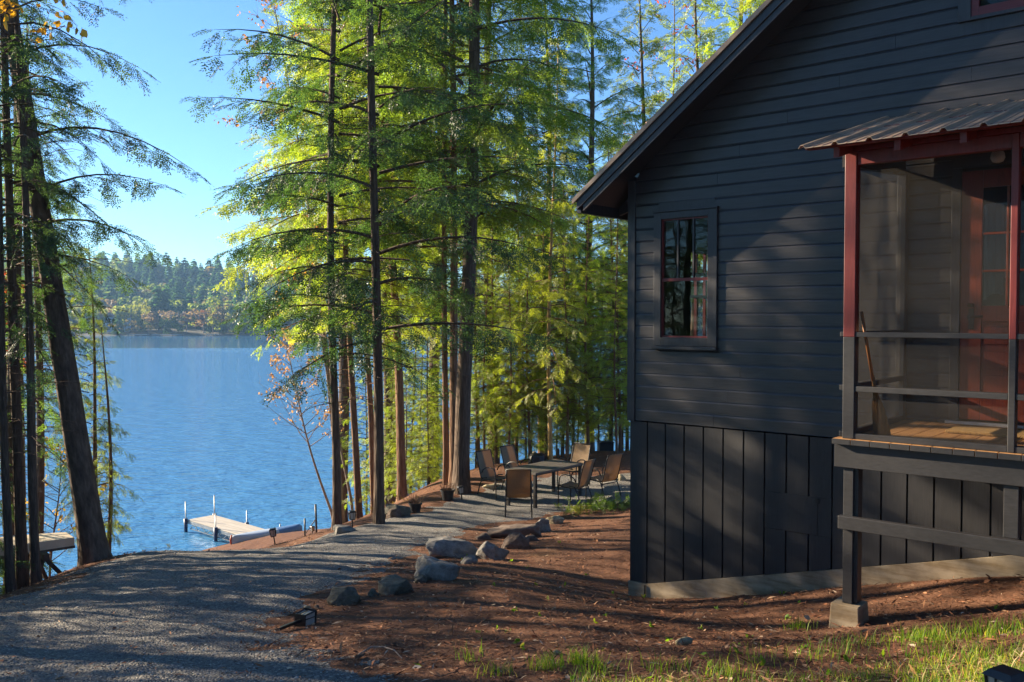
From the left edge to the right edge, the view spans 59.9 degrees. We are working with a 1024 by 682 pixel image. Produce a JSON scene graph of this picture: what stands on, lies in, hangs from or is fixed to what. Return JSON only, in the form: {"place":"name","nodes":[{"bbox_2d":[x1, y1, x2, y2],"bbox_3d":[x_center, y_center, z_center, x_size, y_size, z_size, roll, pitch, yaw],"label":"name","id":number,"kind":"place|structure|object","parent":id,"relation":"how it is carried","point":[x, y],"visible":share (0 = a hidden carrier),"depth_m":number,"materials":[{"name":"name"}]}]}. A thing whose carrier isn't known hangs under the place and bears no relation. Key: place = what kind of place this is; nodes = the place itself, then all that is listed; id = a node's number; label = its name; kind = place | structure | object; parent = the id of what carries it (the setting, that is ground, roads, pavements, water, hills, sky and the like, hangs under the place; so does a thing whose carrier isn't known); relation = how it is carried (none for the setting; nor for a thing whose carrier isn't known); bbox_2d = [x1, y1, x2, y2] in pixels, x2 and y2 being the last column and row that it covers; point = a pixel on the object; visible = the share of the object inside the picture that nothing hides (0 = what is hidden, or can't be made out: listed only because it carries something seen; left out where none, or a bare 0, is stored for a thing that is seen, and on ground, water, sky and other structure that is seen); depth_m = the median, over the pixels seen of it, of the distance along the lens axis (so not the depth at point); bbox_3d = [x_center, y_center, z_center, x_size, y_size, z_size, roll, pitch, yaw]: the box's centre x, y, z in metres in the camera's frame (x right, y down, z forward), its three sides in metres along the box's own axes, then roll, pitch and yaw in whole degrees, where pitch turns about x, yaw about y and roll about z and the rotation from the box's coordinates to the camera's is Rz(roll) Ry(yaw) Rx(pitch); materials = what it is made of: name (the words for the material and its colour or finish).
{"place":"outdoors","nodes":[
{"label":"outdoors","id":0,"kind":"place"},
{"bbox_2d":[0,473,629,681],"bbox_3d":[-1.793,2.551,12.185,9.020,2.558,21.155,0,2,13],"label":"gravel path","id":1,"kind":"structure","parent":0,"point":[451,517],"depth_m":8.18,"materials":[{"name":"grey gravel"}]},
{"bbox_2d":[475,449,509,500],"bbox_3d":[-0.403,2.911,19.315,0.644,1.022,0.546,1,2,40],"label":"patio chair","id":2,"kind":"object","parent":1,"relation":"on","point":[487,471],"visible":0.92,"depth_m":19.41,"materials":[{"name":"beige fabric"}]},
{"bbox_2d":[500,444,533,488],"bbox_3d":[0.117,2.878,19.974,0.644,1.022,0.546,1,2,40],"label":"patio chair","id":3,"kind":"object","parent":1,"relation":"on","point":[509,455],"visible":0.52,"depth_m":20.11,"materials":[{"name":"beige fabric"}]},
{"bbox_2d":[505,469,532,517],"bbox_3d":[0.130,2.980,17.472,0.546,1.022,0.644,0,2,0],"label":"patio chair","id":4,"kind":"object","parent":1,"relation":"on","point":[518,483],"visible":0.97,"depth_m":17.25,"materials":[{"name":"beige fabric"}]},
{"bbox_2d":[505,459,582,507],"bbox_3d":[0.700,3.057,18.935,0.820,0.794,1.650,1,2,40],"label":"patio table","id":5,"kind":"object","parent":1,"relation":"on","point":[552,466],"visible":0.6,"depth_m":18.85,"materials":[{"name":"grey metal"}]},
{"bbox_2d":[557,442,590,487],"bbox_3d":[1.418,2.854,20.117,0.546,1.022,0.644,1,2,40],"label":"patio chair","id":6,"kind":"object","parent":1,"relation":"on","point":[580,452],"visible":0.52,"depth_m":20.27,"materials":[{"name":"beige fabric"}]},
{"bbox_2d":[558,458,595,507],"bbox_3d":[1.337,2.923,18.245,0.644,1.022,0.546,1,2,33],"label":"patio chair","id":7,"kind":"object","parent":1,"relation":"on","point":[586,473],"visible":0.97,"depth_m":18.15,"materials":[{"name":"beige fabric"}]},
{"bbox_2d":[585,453,622,498],"bbox_3d":[1.961,2.872,18.794,0.546,1.022,0.644,-2,2,-43],"label":"patio chair","id":8,"kind":"object","parent":1,"relation":"on","point":[612,465],"visible":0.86,"depth_m":18.64,"materials":[{"name":"beige fabric"}]},
{"bbox_2d":[0,334,706,584],"bbox_3d":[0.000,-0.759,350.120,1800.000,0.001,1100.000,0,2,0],"label":"lake","id":9,"kind":"structure","parent":0,"point":[196,423],"depth_m":65.50,"materials":[{"name":"blue liquid"}]},
{"bbox_2d":[184,495,280,541],"bbox_3d":[-11.363,8.080,36.500,5.745,2.570,1.515,1,2,41],"label":"dock","id":10,"kind":"object","parent":9,"relation":"in","point":[220,525],"visible":0.54,"depth_m":36.93,"materials":[{"name":"white wood"}]},
{"bbox_2d":[5,276,706,335],"bbox_3d":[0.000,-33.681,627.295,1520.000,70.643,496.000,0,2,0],"label":"hills","id":11,"kind":"structure","parent":0,"point":[193,331],"depth_m":429.47,"materials":[{"name":"green plant"}]},
{"bbox_2d":[159,309,208,332],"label":"tree","id":12,"kind":"object","parent":11,"relation":"on","point":[188,315],"visible":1,"depth_m":415.79,"materials":[{"name":"grey plant"}]},
{"bbox_2d":[4,248,706,334],"label":"wood","id":13,"kind":"object","parent":11,"relation":"on","point":[189,280],"visible":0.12,"depth_m":546.79,"materials":[{"name":"green plant"}]},
{"bbox_2d":[0,0,762,288],"label":"sky","id":14,"kind":"structure","parent":0,"point":[155,37],"materials":[{"name":"blue"}]},
{"bbox_2d":[0,450,1023,681],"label":"ground","id":15,"kind":"structure","parent":0,"point":[435,496],"depth_m":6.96,"materials":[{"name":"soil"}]},
{"bbox_2d":[0,25,71,516],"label":"hemlock tree","id":16,"kind":"object","parent":15,"relation":"on","point":[44,388],"visible":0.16,"depth_m":19.11,"materials":[{"name":"green plant"}]},
{"bbox_2d":[0,532,74,557],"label":"dock","id":17,"kind":"object","parent":15,"relation":"on","point":[49,542],"visible":0.62,"depth_m":14.40,"materials":[{"name":"beige paint"}]},
{"bbox_2d":[0,0,87,46],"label":"maple tree","id":18,"kind":"object","parent":15,"relation":"on","point":[41,30],"visible":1,"depth_m":11.35,"materials":[{"name":"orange plant"}]},
{"bbox_2d":[28,551,61,579],"bbox_3d":[-7.697,3.878,14.429,0.667,1.044,1.100,-1,2,-41],"label":"trestle","id":19,"kind":"object","parent":15,"relation":"on","point":[44,556],"visible":0.3,"depth_m":14.14,"materials":[{"name":"grey wood"}]},
{"bbox_2d":[0,16,105,577],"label":"hemlock tree","id":20,"kind":"object","parent":15,"relation":"on","point":[40,421],"visible":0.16,"depth_m":20.54,"materials":[{"name":"green plant"}]},
{"bbox_2d":[0,0,113,584],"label":"hemlock tree","id":21,"kind":"object","parent":15,"relation":"on","point":[18,271],"visible":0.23,"depth_m":16.50,"materials":[{"name":"green plant"}]},
{"bbox_2d":[0,16,115,524],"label":"hemlock tree","id":22,"kind":"object","parent":15,"relation":"on","point":[86,409],"visible":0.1,"depth_m":22.62,"materials":[{"name":"green plant"}]},
{"bbox_2d":[0,0,119,593],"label":"hemlock tree","id":23,"kind":"object","parent":15,"relation":"on","point":[10,576],"visible":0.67,"depth_m":12.41,"materials":[{"name":"green plant"}]},
{"bbox_2d":[24,436,106,577],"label":"maple tree","id":24,"kind":"object","parent":15,"relation":"on","point":[57,511],"visible":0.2,"depth_m":21.17,"materials":[{"name":"green plant"}]},
{"bbox_2d":[0,0,133,585],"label":"hemlock tree","id":25,"kind":"object","parent":15,"relation":"on","point":[34,545],"visible":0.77,"depth_m":12.70,"materials":[{"name":"green plant"}]},
{"bbox_2d":[0,0,154,589],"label":"hemlock tree","id":26,"kind":"object","parent":15,"relation":"on","point":[22,575],"visible":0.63,"depth_m":12.92,"materials":[{"name":"green plant"}]},
{"bbox_2d":[42,243,143,554],"bbox_3d":[-7.699,1.434,16.229,1.592,6.486,1.675,-3,2,-7],"label":"sapling","id":27,"kind":"object","parent":15,"relation":"on","point":[94,440],"visible":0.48,"depth_m":16.25,"materials":[{"name":"green plant"}]},
{"bbox_2d":[0,0,213,566],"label":"leaning tree","id":28,"kind":"object","parent":15,"relation":"on","point":[92,544],"visible":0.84,"depth_m":13.36,"materials":[{"name":"green plant"}]},
{"bbox_2d":[93,323,123,549],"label":"sapling","id":29,"kind":"object","parent":15,"relation":"on","point":[111,493],"visible":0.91,"depth_m":16.05,"materials":[{"name":"green plant"}]},
{"bbox_2d":[230,524,301,544],"bbox_3d":[-9.487,7.493,34.389,3.026,0.436,0.759,-1,2,-42],"label":"canoe","id":30,"kind":"object","parent":15,"relation":"on","point":[238,538],"visible":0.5,"depth_m":33.97,"materials":[{"name":"blue paint"}]},
{"bbox_2d":[214,0,379,523],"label":"tree","id":31,"kind":"object","parent":15,"relation":"on","point":[237,125],"visible":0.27,"depth_m":26.83,"materials":[{"name":"green plant"}]},
{"bbox_2d":[279,608,316,629],"bbox_3d":[-1.710,2.226,7.028,0.133,0.133,0.420,1,-3,22],"label":"landscape light","id":32,"kind":"object","parent":15,"relation":"on","point":[304,617],"visible":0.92,"depth_m":7.09,"materials":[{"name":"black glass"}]},
{"bbox_2d":[270,213,354,509],"bbox_3d":[-5.814,0.966,26.522,3.236,9.718,2.671,0,2,0],"label":"maple tree","id":33,"kind":"object","parent":15,"relation":"on","point":[346,474],"visible":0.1,"depth_m":26.64,"materials":[{"name":"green plant"}]},
{"bbox_2d":[258,326,373,518],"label":"birch tree","id":34,"kind":"object","parent":15,"relation":"on","point":[290,346],"visible":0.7,"depth_m":27.64,"materials":[{"name":"orange plant"}]},
{"bbox_2d":[196,0,461,521],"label":"conifer tree","id":35,"kind":"object","parent":15,"relation":"on","point":[342,365],"visible":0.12,"depth_m":30.93,"materials":[{"name":"green plant"}]},
{"bbox_2d":[179,0,494,529],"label":"hemlock tree","id":36,"kind":"object","parent":15,"relation":"on","point":[330,94],"visible":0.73,"depth_m":16.43,"materials":[{"name":"green plant"}]},
{"bbox_2d":[225,0,449,518],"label":"hemlock tree","id":37,"kind":"object","parent":15,"relation":"on","point":[355,442],"visible":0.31,"depth_m":20.50,"materials":[{"name":"green plant"}]},
{"bbox_2d":[327,586,360,605],"bbox_3d":[-1.493,2.311,7.936,0.318,0.273,0.181,0,2,6],"label":"boulder","id":38,"kind":"object","parent":15,"relation":"on","point":[343,596],"visible":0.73,"depth_m":7.86,"materials":[{"name":"stone"}]},
{"bbox_2d":[255,0,449,513],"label":"hemlock tree","id":39,"kind":"object","parent":15,"relation":"on","point":[370,423],"visible":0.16,"depth_m":21.90,"materials":[{"name":"green plant"}]},
{"bbox_2d":[329,349,395,514],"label":"hemlock tree","id":40,"kind":"object","parent":15,"relation":"on","point":[366,487],"visible":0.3,"depth_m":26.99,"materials":[{"name":"green plant"}]},
{"bbox_2d":[246,1,502,505],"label":"conifer tree","id":41,"kind":"object","parent":15,"relation":"on","point":[393,498],"visible":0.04,"depth_m":31.99,"materials":[{"name":"plant"}]},
{"bbox_2d":[189,0,570,523],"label":"hemlock tree","id":42,"kind":"object","parent":15,"relation":"on","point":[377,328],"visible":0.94,"depth_m":15.57,"materials":[{"name":"green plant"}]},
{"bbox_2d":[351,344,426,503],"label":"hemlock tree","id":43,"kind":"object","parent":15,"relation":"on","point":[386,444],"visible":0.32,"depth_m":25.01,"materials":[{"name":"green plant"}]},
{"bbox_2d":[244,0,540,501],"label":"hemlock tree","id":44,"kind":"object","parent":15,"relation":"on","point":[400,452],"visible":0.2,"depth_m":21.30,"materials":[{"name":"green plant"}]},
{"bbox_2d":[378,574,413,595],"bbox_3d":[-1.090,2.344,8.314,0.331,0.270,0.251,0,2,2],"label":"boulder","id":45,"kind":"object","parent":15,"relation":"on","point":[394,584],"visible":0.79,"depth_m":8.26,"materials":[{"name":"stone"}]},
{"bbox_2d":[369,367,430,500],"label":"hemlock tree","id":46,"kind":"object","parent":15,"relation":"on","point":[390,475],"visible":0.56,"depth_m":23.53,"materials":[{"name":"green plant"}]},
{"bbox_2d":[352,280,448,493],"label":"hemlock tree","id":47,"kind":"object","parent":15,"relation":"on","point":[413,401],"visible":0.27,"depth_m":24.93,"materials":[{"name":"green plant"}]},
{"bbox_2d":[390,317,442,488],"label":"hemlock tree","id":48,"kind":"object","parent":15,"relation":"on","point":[420,395],"visible":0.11,"depth_m":27.98,"materials":[{"name":"green plant"}]},
{"bbox_2d":[406,382,442,491],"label":"hemlock tree","id":49,"kind":"object","parent":15,"relation":"on","point":[427,467],"visible":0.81,"depth_m":23.53,"materials":[{"name":"green plant"}]},
{"bbox_2d":[389,294,470,483],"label":"hemlock tree","id":50,"kind":"object","parent":15,"relation":"on","point":[440,449],"visible":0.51,"depth_m":24.39,"materials":[{"name":"green plant"}]},
{"bbox_2d":[319,0,544,478],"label":"conifer tree","id":51,"kind":"object","parent":15,"relation":"on","point":[466,82],"visible":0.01,"depth_m":32.11,"materials":[{"name":"green plant"}]},
{"bbox_2d":[414,555,459,580],"bbox_3d":[-0.775,2.384,9.135,0.497,0.327,0.288,0,2,8],"label":"boulder","id":52,"kind":"object","parent":15,"relation":"on","point":[431,567],"visible":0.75,"depth_m":9.04,"materials":[{"name":"grey stone"}]},
{"bbox_2d":[285,0,601,484],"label":"hemlock tree","id":53,"kind":"object","parent":15,"relation":"on","point":[496,133],"visible":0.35,"depth_m":19.79,"materials":[{"name":"green plant"}]},
{"bbox_2d":[426,535,477,557],"bbox_3d":[-0.771,2.812,11.710,0.746,0.445,0.414,0,2,-9],"label":"boulder","id":54,"kind":"object","parent":15,"relation":"on","point":[447,546],"visible":0.66,"depth_m":11.58,"materials":[{"name":"grey stone"}]},
{"bbox_2d":[308,0,598,485],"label":"hemlock tree","id":55,"kind":"object","parent":15,"relation":"on","point":[563,223],"visible":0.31,"depth_m":20.47,"materials":[{"name":"green plant"}]},
{"bbox_2d":[269,0,641,494],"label":"hemlock tree","id":56,"kind":"object","parent":15,"relation":"on","point":[461,470],"visible":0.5,"depth_m":19.24,"materials":[{"name":"green plant"}]},
{"bbox_2d":[435,310,503,467],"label":"hemlock tree","id":57,"kind":"object","parent":15,"relation":"on","point":[488,444],"visible":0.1,"depth_m":25.57,"materials":[{"name":"green plant"}]},
{"bbox_2d":[428,158,524,467],"bbox_3d":[-0.907,-0.513,25.008,2.936,9.092,2.790,0,2,-5],"label":"hemlock tree","id":58,"kind":"object","parent":15,"relation":"on","point":[477,425],"visible":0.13,"depth_m":24.95,"materials":[{"name":"green plant"}]},
{"bbox_2d":[371,0,609,463],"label":"conifer tree","id":59,"kind":"object","parent":15,"relation":"on","point":[538,188],"visible":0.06,"depth_m":28.21,"materials":[{"name":"green plant"}]},
{"bbox_2d":[476,541,508,559],"bbox_3d":[-0.251,2.740,11.428,0.435,0.347,0.262,0,2,3],"label":"boulder","id":60,"kind":"object","parent":15,"relation":"on","point":[486,550],"visible":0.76,"depth_m":11.36,"materials":[{"name":"grey stone"}]},
{"bbox_2d":[470,243,516,449],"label":"hemlock tree","id":61,"kind":"object","parent":15,"relation":"on","point":[484,415],"visible":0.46,"depth_m":23.57,"materials":[{"name":"green plant"}]},
{"bbox_2d":[459,158,542,463],"bbox_3d":[-0.410,-0.600,24.019,2.786,8.630,2.648,-1,2,-36],"label":"hemlock tree","id":62,"kind":"object","parent":15,"relation":"on","point":[488,398],"visible":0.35,"depth_m":23.90,"materials":[{"name":"green plant"}]},
{"bbox_2d":[473,245,541,444],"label":"hemlock tree","id":63,"kind":"object","parent":15,"relation":"on","point":[505,319],"visible":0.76,"depth_m":23.15,"materials":[{"name":"green plant"}]},
{"bbox_2d":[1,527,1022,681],"bbox_3d":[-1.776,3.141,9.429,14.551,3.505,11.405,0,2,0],"label":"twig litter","id":64,"kind":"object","parent":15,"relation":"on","point":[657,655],"visible":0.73,"depth_m":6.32,"materials":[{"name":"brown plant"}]},
{"bbox_2d":[482,311,544,457],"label":"hemlock tree","id":65,"kind":"object","parent":15,"relation":"on","point":[523,440],"visible":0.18,"depth_m":25.45,"materials":[{"name":"green plant"}]},
{"bbox_2d":[486,524,541,537],"bbox_3d":[0.034,3.130,14.281,0.872,0.344,0.462,0,2,12],"label":"boulder","id":66,"kind":"object","parent":15,"relation":"on","point":[503,530],"visible":0.71,"depth_m":14.17,"materials":[{"name":"grey stone"}]},
{"bbox_2d":[501,532,529,548],"bbox_3d":[0.048,2.861,12.594,0.414,0.306,0.286,0,2,1],"label":"boulder","id":67,"kind":"object","parent":15,"relation":"on","point":[515,540],"visible":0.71,"depth_m":12.49,"materials":[{"name":"grey stone"}]},
{"bbox_2d":[470,117,570,459],"bbox_3d":[0.079,-1.252,24.968,3.283,10.167,3.120,0,2,6],"label":"hemlock tree","id":68,"kind":"object","parent":15,"relation":"on","point":[501,301],"visible":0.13,"depth_m":24.77,"materials":[{"name":"green plant"}]},
{"bbox_2d":[496,290,559,460],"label":"hemlock tree","id":69,"kind":"object","parent":15,"relation":"on","point":[516,436],"visible":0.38,"depth_m":24.08,"materials":[{"name":"green plant"}]},
{"bbox_2d":[490,196,572,455],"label":"hemlock tree","id":70,"kind":"object","parent":15,"relation":"on","point":[528,416],"visible":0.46,"depth_m":23.47,"materials":[{"name":"green plant"}]},
{"bbox_2d":[458,2,625,453],"bbox_3d":[1.222,-4.060,28.599,5.605,17.519,5.516,0,2,-14],"label":"conifer tree","id":71,"kind":"object","parent":15,"relation":"on","point":[579,159],"visible":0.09,"depth_m":28.59,"materials":[{"name":"green plant"}]},
{"bbox_2d":[507,181,591,455],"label":"hemlock tree","id":72,"kind":"object","parent":15,"relation":"on","point":[546,437],"visible":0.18,"depth_m":24.93,"materials":[{"name":"green plant"}]},
{"bbox_2d":[501,26,608,459],"bbox_3d":[1.004,-2.127,22.518,3.001,11.507,3.158,-1,2,-23],"label":"tree","id":73,"kind":"object","parent":15,"relation":"on","point":[549,295],"visible":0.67,"depth_m":22.60,"materials":[{"name":"green plant"}]},
{"bbox_2d":[530,182,599,444],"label":"hemlock tree","id":74,"kind":"object","parent":15,"relation":"on","point":[569,191],"visible":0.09,"depth_m":25.84,"materials":[{"name":"green plant"}]},
{"bbox_2d":[529,205,602,457],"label":"hemlock tree","id":75,"kind":"object","parent":15,"relation":"on","point":[568,376],"visible":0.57,"depth_m":23.26,"materials":[{"name":"green plant"}]},
{"bbox_2d":[524,199,629,452],"bbox_3d":[1.619,-0.203,25.313,3.084,7.700,2.992,-1,2,-36],"label":"hemlock tree","id":76,"kind":"object","parent":15,"relation":"on","point":[573,430],"visible":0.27,"depth_m":25.01,"materials":[{"name":"green plant"}]},
{"bbox_2d":[501,0,664,450],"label":"conifer tree","id":77,"kind":"object","parent":15,"relation":"on","point":[591,105],"visible":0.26,"depth_m":27.58,"materials":[{"name":"green plant"}]},
{"bbox_2d":[540,163,628,443],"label":"hemlock tree","id":78,"kind":"object","parent":15,"relation":"on","point":[585,345],"visible":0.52,"depth_m":23.70,"materials":[{"name":"green plant"}]},
{"bbox_2d":[554,491,629,513],"bbox_3d":[2.014,3.234,17.443,2.230,0.604,1.356,1,2,28],"label":"shrub","id":79,"kind":"object","parent":15,"relation":"on","point":[600,505],"visible":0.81,"depth_m":17.47,"materials":[{"name":"green plant"}]},
{"bbox_2d":[565,116,628,439],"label":"hemlock tree","id":80,"kind":"object","parent":15,"relation":"on","point":[610,229],"visible":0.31,"depth_m":25.33,"materials":[{"name":"green plant"}]},
{"bbox_2d":[569,220,629,450],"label":"hemlock tree","id":81,"kind":"object","parent":15,"relation":"on","point":[627,442],"visible":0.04,"depth_m":26.91,"materials":[{"name":"green plant"}]},
{"bbox_2d":[570,295,629,448],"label":"hemlock tree","id":82,"kind":"object","parent":15,"relation":"on","point":[598,434],"visible":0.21,"depth_m":25.71,"materials":[{"name":"green plant"}]},
{"bbox_2d":[577,143,627,450],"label":"hemlock tree","id":83,"kind":"object","parent":15,"relation":"on","point":[620,448],"visible":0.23,"depth_m":24.57,"materials":[{"name":"green plant"}]},
{"bbox_2d":[580,227,630,453],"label":"hemlock tree","id":84,"kind":"object","parent":15,"relation":"on","point":[609,361],"visible":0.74,"depth_m":23.19,"materials":[{"name":"green plant"}]},
{"bbox_2d":[594,220,630,437],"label":"hemlock tree","id":85,"kind":"object","parent":15,"relation":"on","point":[624,315],"visible":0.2,"depth_m":24.40,"materials":[{"name":"green plant"}]},
{"bbox_2d":[564,0,706,307],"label":"conifer tree","id":86,"kind":"object","parent":15,"relation":"on","point":[646,105],"visible":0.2,"depth_m":30.69,"materials":[{"name":"green plant"}]},
{"bbox_2d":[624,0,706,135],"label":"conifer tree","id":87,"kind":"object","parent":15,"relation":"on","point":[674,70],"visible":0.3,"depth_m":33.63,"materials":[{"name":"green plant"}]},
{"bbox_2d":[615,0,729,335],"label":"conifer tree","id":88,"kind":"object","parent":15,"relation":"on","point":[688,33],"visible":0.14,"depth_m":32.71,"materials":[{"name":"green plant"}]},
{"bbox_2d":[412,541,1002,681],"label":"ground weeds","id":89,"kind":"object","parent":15,"relation":"on","point":[846,658],"visible":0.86,"depth_m":5.58,"materials":[{"name":"green plant"}]},
{"bbox_2d":[678,0,763,263],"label":"conifer tree","id":90,"kind":"object","parent":15,"relation":"on","point":[739,19],"visible":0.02,"depth_m":31.57,"materials":[{"name":"green plant"}]},
{"bbox_2d":[455,611,1023,681],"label":"grass","id":91,"kind":"structure","parent":15,"relation":"on","point":[585,658],"depth_m":4.88,"materials":[{"name":"green plant"}]},
{"bbox_2d":[716,0,764,32],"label":"conifer tree","id":92,"kind":"object","parent":15,"relation":"on","point":[756,5],"depth_m":30.07,"materials":[{"name":"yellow plant"}]},
{"bbox_2d":[560,631,1023,681],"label":"dry grass","id":93,"kind":"structure","parent":15,"relation":"on","point":[881,679],"depth_m":4.56,"materials":[{"name":"plant"}]},
{"bbox_2d":[572,0,1023,627],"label":"cabin","id":94,"kind":"object","parent":15,"relation":"on","point":[810,180],"visible":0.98,"depth_m":7.94,"materials":[{"name":"grey paint"}]},
{"bbox_2d":[651,198,718,350],"bbox_3d":[1.731,-0.657,8.865,0.725,1.489,0.105,1,2,40],"label":"window","id":95,"kind":"structure","parent":94,"relation":"in","point":[695,209],"depth_m":8.85,"materials":[{"name":"grey paint"}]},
{"bbox_2d":[691,251,707,335],"bbox_3d":[2.196,-0.525,10.362,0.035,1.055,0.675,1,2,40],"label":"lakeside window","id":96,"kind":"structure","parent":94,"relation":"in","point":[704,274],"depth_m":10.30,"materials":[{"name":"red paint"}]},
{"bbox_2d":[860,311,890,434],"bbox_3d":[2.635,0.238,6.486,0.256,0.910,0.098,0,2,-9],"label":"broom","id":97,"kind":"object","parent":94,"relation":"on","point":[880,422],"visible":0.88,"depth_m":6.47,"materials":[{"name":"wood"}]},
{"bbox_2d":[945,425,1023,438],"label":"doormat","id":98,"kind":"object","parent":94,"relation":"on","point":[981,430],"visible":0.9,"depth_m":6.69,"materials":[{"name":"beige fabric"}]},
{"bbox_2d":[958,0,1023,35],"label":"gable window","id":99,"kind":"structure","parent":94,"relation":"in","point":[977,16],"depth_m":7.08,"materials":[{"name":"grey paint"}]},
{"bbox_2d":[959,166,1023,422],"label":"door","id":100,"kind":"structure","parent":94,"relation":"in","point":[984,363],"depth_m":7.15,"materials":[{"name":"red wood"}]},
{"bbox_2d":[982,664,1023,681],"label":"solar lantern","id":101,"kind":"object","parent":15,"relation":"on","point":[1002,673],"visible":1,"depth_m":3.57,"materials":[{"name":"black plastic"}]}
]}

